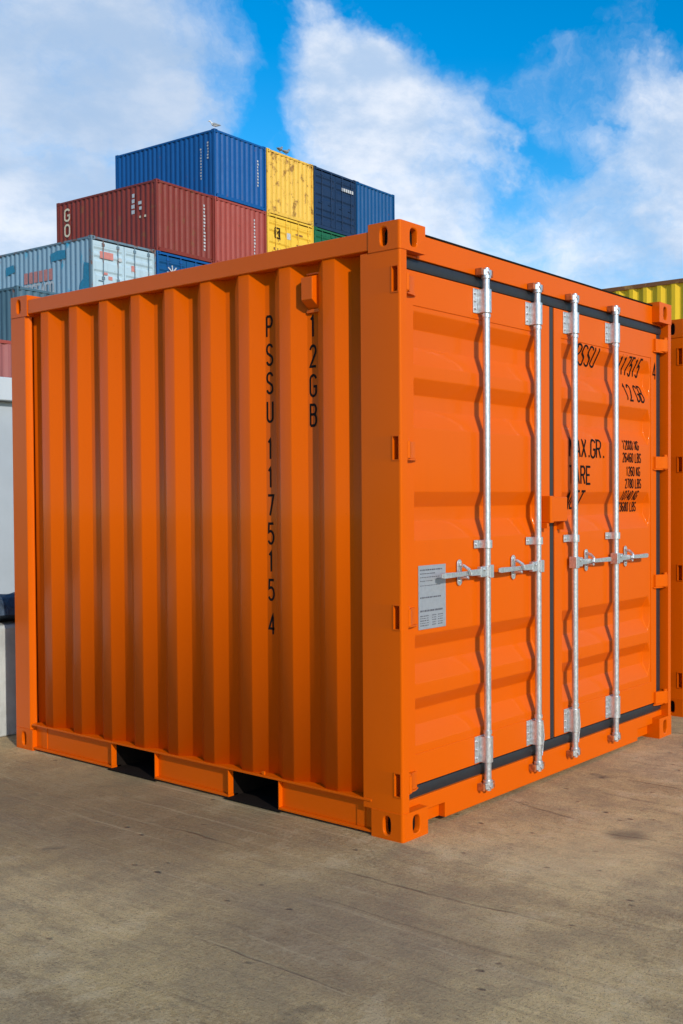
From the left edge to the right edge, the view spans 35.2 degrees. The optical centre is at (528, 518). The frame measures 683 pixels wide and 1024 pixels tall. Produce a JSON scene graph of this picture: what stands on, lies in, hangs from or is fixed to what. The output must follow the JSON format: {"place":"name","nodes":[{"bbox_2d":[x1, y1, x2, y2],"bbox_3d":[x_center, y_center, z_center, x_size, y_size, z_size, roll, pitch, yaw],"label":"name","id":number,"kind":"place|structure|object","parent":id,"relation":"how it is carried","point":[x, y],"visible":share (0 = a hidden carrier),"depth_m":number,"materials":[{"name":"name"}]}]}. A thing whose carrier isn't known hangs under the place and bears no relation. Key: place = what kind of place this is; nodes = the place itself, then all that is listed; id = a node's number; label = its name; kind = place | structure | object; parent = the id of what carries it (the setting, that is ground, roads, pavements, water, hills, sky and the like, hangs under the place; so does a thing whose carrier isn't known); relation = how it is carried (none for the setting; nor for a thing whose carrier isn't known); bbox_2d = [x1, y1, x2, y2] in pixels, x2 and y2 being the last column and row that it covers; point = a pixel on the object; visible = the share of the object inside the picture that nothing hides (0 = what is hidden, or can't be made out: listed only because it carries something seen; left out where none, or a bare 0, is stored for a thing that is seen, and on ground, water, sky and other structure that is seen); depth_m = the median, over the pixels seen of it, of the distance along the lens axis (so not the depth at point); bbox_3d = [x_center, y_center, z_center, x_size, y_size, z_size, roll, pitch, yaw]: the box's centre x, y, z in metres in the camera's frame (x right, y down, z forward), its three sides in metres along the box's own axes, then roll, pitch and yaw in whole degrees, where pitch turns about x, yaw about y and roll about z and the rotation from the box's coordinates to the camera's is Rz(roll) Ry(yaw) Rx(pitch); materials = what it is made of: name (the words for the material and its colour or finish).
{"place":"outdoors","nodes":[
{"label":"outdoors","id":0,"kind":"place"},
{"bbox_2d":[0,592,14,621],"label":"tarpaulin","id":1,"kind":"object","parent":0,"point":[7,607],"visible":0.14,"depth_m":6.39,"materials":[{"name":"blue plastic"}]},
{"bbox_2d":[0,716,682,1023],"bbox_3d":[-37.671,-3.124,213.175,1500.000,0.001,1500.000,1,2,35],"label":"ground","id":2,"kind":"structure","parent":0,"point":[556,898],"depth_m":3.72,"materials":[{"name":"concrete"}]},
{"bbox_2d":[0,377,14,593],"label":"site cabin","id":3,"kind":"object","parent":2,"relation":"on","point":[7,583],"depth_m":11.12,"materials":[{"name":"white metal"}]},
{"bbox_2d":[0,620,15,736],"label":"concrete barrier","id":4,"kind":"object","parent":2,"relation":"on","point":[7,684],"depth_m":6.34,"materials":[{"name":"paint"}]},
{"bbox_2d":[11,219,670,842],"bbox_3d":[-1.052,0.023,6.191,3.005,2.591,2.450,1,2,35],"label":"shipping container","id":5,"kind":"object","parent":2,"relation":"on","point":[369,531],"visible":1,"depth_m":5.07,"materials":[{"name":"orange metal"}]},
{"bbox_2d":[407,267,549,794],"bbox_3d":[-0.214,0.057,4.869,0.116,2.420,1.142,1,2,35],"label":"door","id":6,"kind":"structure","parent":5,"relation":"in","point":[478,359],"depth_m":4.84,"materials":[{"name":"orange paint"}]},
{"bbox_2d":[541,293,667,756],"bbox_3d":[0.435,0.035,5.798,0.116,2.420,1.295,1,2,35],"label":"door","id":7,"kind":"structure","parent":5,"relation":"in","point":[601,509],"depth_m":5.79,"materials":[{"name":"orange paint"}]},
{"bbox_2d":[671,319,682,716],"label":"shipping container","id":8,"kind":"object","parent":2,"relation":"on","point":[677,517],"visible":0.16,"depth_m":6.84,"materials":[{"name":"orange metal"}]},
{"bbox_3d":[-15.359,-0.388,26.295,6.058,2.598,2.438,1,2,35],"label":"shipping container","id":9,"kind":"object","parent":2,"relation":"on","visible":0},
{"bbox_2d":[0,340,11,377],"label":"shipping container","id":10,"kind":"object","parent":9,"relation":"on","point":[5,360],"visible":0.02,"depth_m":25.07,"materials":[{"name":"metal"}]},
{"bbox_3d":[3.243,-0.283,19.226,6.058,2.598,2.438,1,2,35],"label":"shipping container","id":11,"kind":"object","parent":2,"relation":"on","visible":0},
{"bbox_2d":[603,278,682,319],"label":"shipping container","id":12,"kind":"object","parent":11,"relation":"on","point":[669,292],"visible":0.02,"depth_m":18.32,"materials":[{"name":"metal"}]},
{"bbox_2d":[0,0,682,288],"label":"sky","id":13,"kind":"structure","parent":0,"point":[544,135],"materials":[{"name":"blue"}]},
{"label":"shipping container","id":14,"kind":"object","parent":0,"visible":0},
{"bbox_2d":[314,226,346,242],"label":"shipping container","id":15,"kind":"object","parent":14,"relation":"on","point":[320,235],"visible":0.15,"depth_m":45.55,"materials":[{"name":"green metal"}]},
{"bbox_2d":[315,230,334,242],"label":"door","id":16,"kind":"structure","parent":15,"relation":"in","point":[319,236],"depth_m":45.42,"materials":[{"name":"green paint"}]},
{"bbox_2d":[313,165,355,235],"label":"shipping container","id":17,"kind":"object","parent":15,"relation":"on","point":[334,202],"visible":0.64,"depth_m":46.06,"materials":[{"name":"blue metal"}]},
{"bbox_2d":[315,169,334,228],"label":"door","id":18,"kind":"structure","parent":17,"relation":"in","point":[324,182],"depth_m":45.59,"materials":[{"name":"blue paint"}]},
{"bbox_2d":[335,177,354,234],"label":"door","id":19,"kind":"structure","parent":17,"relation":"in","point":[344,202],"depth_m":46.65,"materials":[{"name":"blue paint"}]},
{"bbox_3d":[-18.293,-0.611,36.600,6.058,2.598,2.660,1,1,32],"label":"shipping container","id":20,"kind":"object","parent":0,"visible":0},
{"bbox_3d":[-18.301,-3.431,36.538,6.058,2.598,2.660,1,1,32],"label":"shipping container","id":21,"kind":"object","parent":20,"relation":"on","visible":0},
{"bbox_2d":[0,285,59,340],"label":"shipping container","id":22,"kind":"object","parent":21,"relation":"on","point":[7,294],"visible":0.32,"depth_m":34.13,"materials":[{"name":"blue metal"}]},
{"bbox_3d":[-16.847,-3.270,38.826,6.058,2.598,2.660,1,1,32],"label":"shipping container","id":23,"kind":"object","parent":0,"visible":0},
{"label":"shipping container","id":24,"kind":"object","parent":23,"relation":"on","visible":0},
{"bbox_2d":[0,235,155,293],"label":"shipping container","id":25,"kind":"object","parent":24,"relation":"on","point":[89,261],"visible":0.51,"depth_m":37.06,"materials":[{"name":"metal"}]},
{"bbox_2d":[93,240,123,286],"bbox_3d":[-14.673,-8.440,36.559,0.084,2.400,1.256,1,1,32],"label":"door","id":26,"kind":"structure","parent":25,"relation":"in","point":[115,269],"depth_m":36.51,"materials":[{"name":"grey paint"}]},
{"bbox_2d":[124,247,153,280],"bbox_3d":[-13.986,-8.466,37.639,0.084,2.400,1.256,1,1,32],"label":"door","id":27,"kind":"structure","parent":25,"relation":"in","point":[143,262],"depth_m":37.56,"materials":[{"name":"grey paint"}]},
{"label":"shipping container","id":28,"kind":"object","parent":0,"visible":0},
{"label":"shipping container","id":29,"kind":"object","parent":28,"relation":"on","visible":0},
{"bbox_2d":[156,250,210,273],"bbox_3d":[-15.399,-8.534,40.989,6.077,2.598,2.660,1,1,32],"label":"shipping container","id":30,"kind":"object","parent":29,"relation":"on","point":[166,262],"visible":0.13,"depth_m":38.84,"materials":[{"name":"blue metal"}]},
{"bbox_2d":[56,178,213,262],"bbox_3d":[-15.414,-11.130,40.937,6.058,2.618,2.660,1,1,32],"label":"shipping container","id":31,"kind":"object","parent":30,"relation":"on","point":[163,216],"visible":0.77,"depth_m":39.39,"materials":[{"name":"red metal"}]},
{"bbox_2d":[158,255,185,273],"bbox_3d":[-13.219,-8.494,38.842,0.084,2.400,1.256,1,1,32],"label":"door","id":32,"kind":"structure","parent":30,"relation":"in","point":[164,262],"depth_m":38.69,"materials":[{"name":"blue paint"}]},
{"bbox_2d":[186,261,200,267],"bbox_3d":[-12.532,-8.520,39.922,0.084,2.400,1.256,1,1,32],"label":"door","id":33,"kind":"structure","parent":30,"relation":"in","point":[188,264],"depth_m":39.54,"materials":[{"name":"blue paint"}]},
{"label":"shipping container","id":34,"kind":"object","parent":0,"visible":0},
{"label":"shipping container","id":35,"kind":"object","parent":34,"relation":"on","visible":0},
{"bbox_2d":[214,196,266,262],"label":"shipping container","id":36,"kind":"object","parent":35,"relation":"on","point":[239,230],"visible":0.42,"depth_m":41.45,"materials":[{"name":"red metal"}]},
{"bbox_2d":[115,128,265,210],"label":"shipping container","id":37,"kind":"object","parent":36,"relation":"on","point":[221,164],"visible":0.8,"depth_m":41.59,"materials":[{"name":"blue metal"}]},
{"bbox_2d":[209,120,220,126],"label":"seagull","id":38,"kind":"object","parent":37,"relation":"on","point":[215,124],"visible":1,"depth_m":40.48,"materials":[{"name":"white"}]},
{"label":"shipping container","id":39,"kind":"object","parent":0,"visible":0},
{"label":"shipping container","id":40,"kind":"object","parent":39,"relation":"on","visible":0},
{"bbox_2d":[266,212,313,251],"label":"shipping container","id":41,"kind":"object","parent":40,"relation":"on","point":[283,233],"visible":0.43,"depth_m":43.62,"materials":[{"name":"yellow metal"}]},
{"bbox_2d":[268,216,290,251],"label":"door","id":42,"kind":"structure","parent":41,"relation":"in","point":[285,227],"depth_m":43.32,"materials":[{"name":"yellow paint"}]},
{"bbox_2d":[266,148,313,225],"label":"shipping container","id":43,"kind":"object","parent":41,"relation":"on","point":[289,187],"visible":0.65,"depth_m":43.78,"materials":[{"name":"yellow metal"}]},
{"bbox_2d":[291,223,311,246],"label":"door","id":44,"kind":"structure","parent":41,"relation":"in","point":[306,232],"depth_m":44.35,"materials":[{"name":"yellow paint"}]},
{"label":"shipping container","id":45,"kind":"object","parent":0,"visible":0},
{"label":"shipping container","id":46,"kind":"object","parent":45,"relation":"on","visible":0},
{"bbox_2d":[356,181,394,234],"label":"shipping container","id":47,"kind":"object","parent":46,"relation":"on","point":[374,206],"visible":0.28,"depth_m":48.13,"materials":[{"name":"blue metal"}]}
]}

